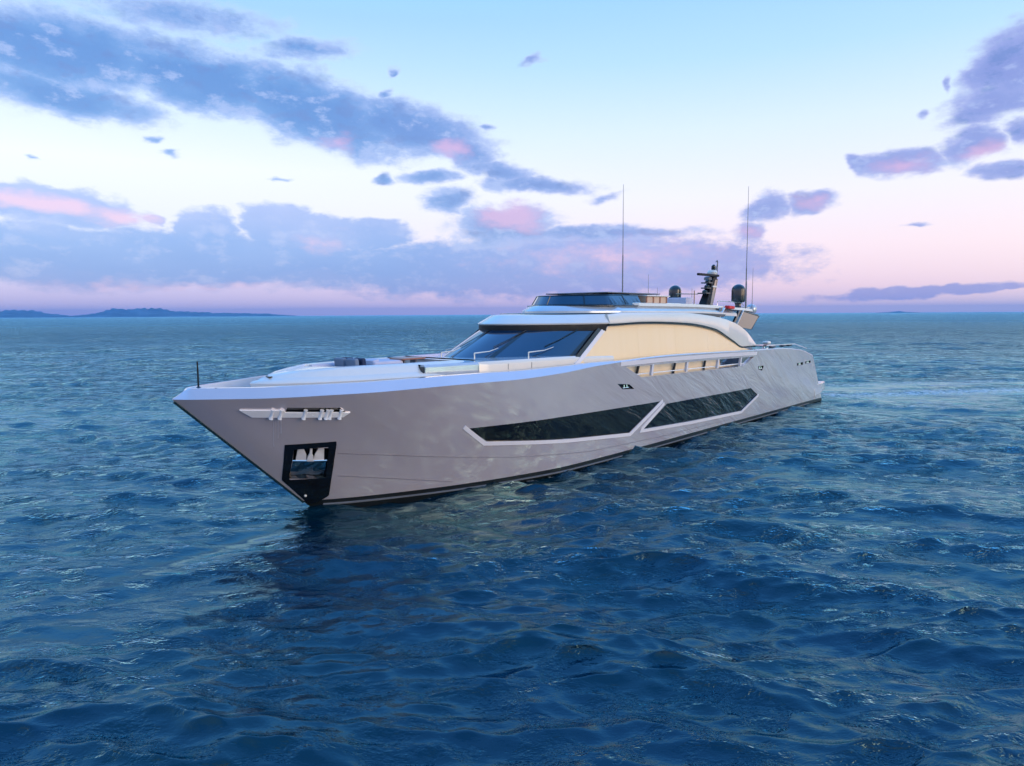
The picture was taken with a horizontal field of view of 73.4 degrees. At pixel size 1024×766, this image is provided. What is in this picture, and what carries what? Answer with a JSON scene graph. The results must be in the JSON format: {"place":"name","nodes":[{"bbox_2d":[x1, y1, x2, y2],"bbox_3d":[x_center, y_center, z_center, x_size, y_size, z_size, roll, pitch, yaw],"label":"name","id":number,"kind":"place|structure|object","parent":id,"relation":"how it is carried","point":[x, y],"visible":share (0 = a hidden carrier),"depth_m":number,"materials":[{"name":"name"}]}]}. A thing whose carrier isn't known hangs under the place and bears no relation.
{"place":"outdoors","nodes":[
{"label":"outdoors","id":0,"kind":"place"},
{"bbox_2d":[0,308,292,317],"bbox_3d":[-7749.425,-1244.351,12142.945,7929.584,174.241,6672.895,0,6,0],"label":"hills","id":1,"kind":"structure","parent":0,"point":[142,312],"depth_m":11575.53,"materials":[{"name":"blue"}]},
{"bbox_2d":[0,312,1023,765],"bbox_3d":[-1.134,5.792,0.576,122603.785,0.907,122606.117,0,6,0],"label":"sea","id":2,"kind":"structure","parent":0,"point":[834,576],"depth_m":15.28,"materials":[{"name":"liquid"}]},
{"bbox_2d":[172,184,824,506],"bbox_3d":[5.089,-3.235,32.957,7.406,14.050,41.580,5,8,42],"label":"motor yacht","id":3,"kind":"object","parent":2,"relation":"on","point":[549,385],"visible":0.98,"depth_m":23.99,"materials":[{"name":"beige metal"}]},
{"bbox_2d":[389,356,425,362],"bbox_3d":[-3.520,-0.657,23.215,0.700,0.405,1.000,5,8,42],"label":"deck table","id":4,"kind":"object","parent":3,"relation":"on","point":[412,359],"visible":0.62,"depth_m":23.18,"materials":[{"name":"white wood"}]},
{"bbox_2d":[463,400,662,445],"bbox_3d":[2.555,1.676,25.735,11.276,1.489,0.379,-6,8,-44],"label":"hull window","id":5,"kind":"structure","parent":3,"relation":"in","point":[616,421],"depth_m":25.20,"materials":[{"name":"black glass"}]},
{"bbox_2d":[581,324,640,375],"bbox_3d":[3.891,-1.211,27.578,0.264,2.343,4.444,5,8,42],"label":"side window","id":6,"kind":"structure","parent":3,"relation":"in","point":[620,342],"depth_m":28.13,"materials":[{"name":"beige glass"}]},
{"bbox_2d":[637,324,677,375],"bbox_3d":[6.448,-1.508,30.407,0.265,2.345,3.194,5,8,42],"label":"side window","id":7,"kind":"structure","parent":3,"relation":"in","point":[653,339],"depth_m":30.31,"materials":[{"name":"beige glass"}]},
{"bbox_2d":[674,324,708,371],"bbox_3d":[8.591,-1.725,32.774,0.258,2.284,3.194,5,8,42],"label":"side window","id":8,"kind":"structure","parent":3,"relation":"in","point":[688,338],"depth_m":32.68,"materials":[{"name":"beige glass"}]},
{"bbox_2d":[639,388,758,432],"bbox_3d":[9.381,1.202,33.039,0.198,1.422,12.048,5,8,42],"label":"hull window","id":9,"kind":"structure","parent":3,"relation":"in","point":[701,409],"depth_m":32.52,"materials":[{"name":"black glass"}]},
{"bbox_2d":[707,329,747,368],"bbox_3d":[11.243,-1.901,35.699,0.232,2.025,4.694,5,8,42],"label":"side window","id":10,"kind":"structure","parent":3,"relation":"in","point":[716,341],"depth_m":34.83,"materials":[{"name":"beige glass"}]},
{"bbox_2d":[725,305,734,308],"bbox_3d":[11.558,-4.018,36.477,0.250,0.160,0.750,5,5,42],"label":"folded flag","id":11,"kind":"object","parent":3,"relation":"on","point":[729,307],"visible":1,"depth_m":36.25,"materials":[{"name":"red fabric"}]},
{"bbox_2d":[0,0,1023,315],"label":"sky","id":12,"kind":"structure","parent":0,"point":[280,157],"materials":[{"name":"blue"}]},
{"bbox_2d":[880,311,919,312],"bbox_3d":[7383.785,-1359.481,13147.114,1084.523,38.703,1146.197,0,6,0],"label":"islet","id":13,"kind":"object","parent":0,"point":[899,312],"visible":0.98,"depth_m":12805.61,"materials":[{"name":"blue"}]}
]}

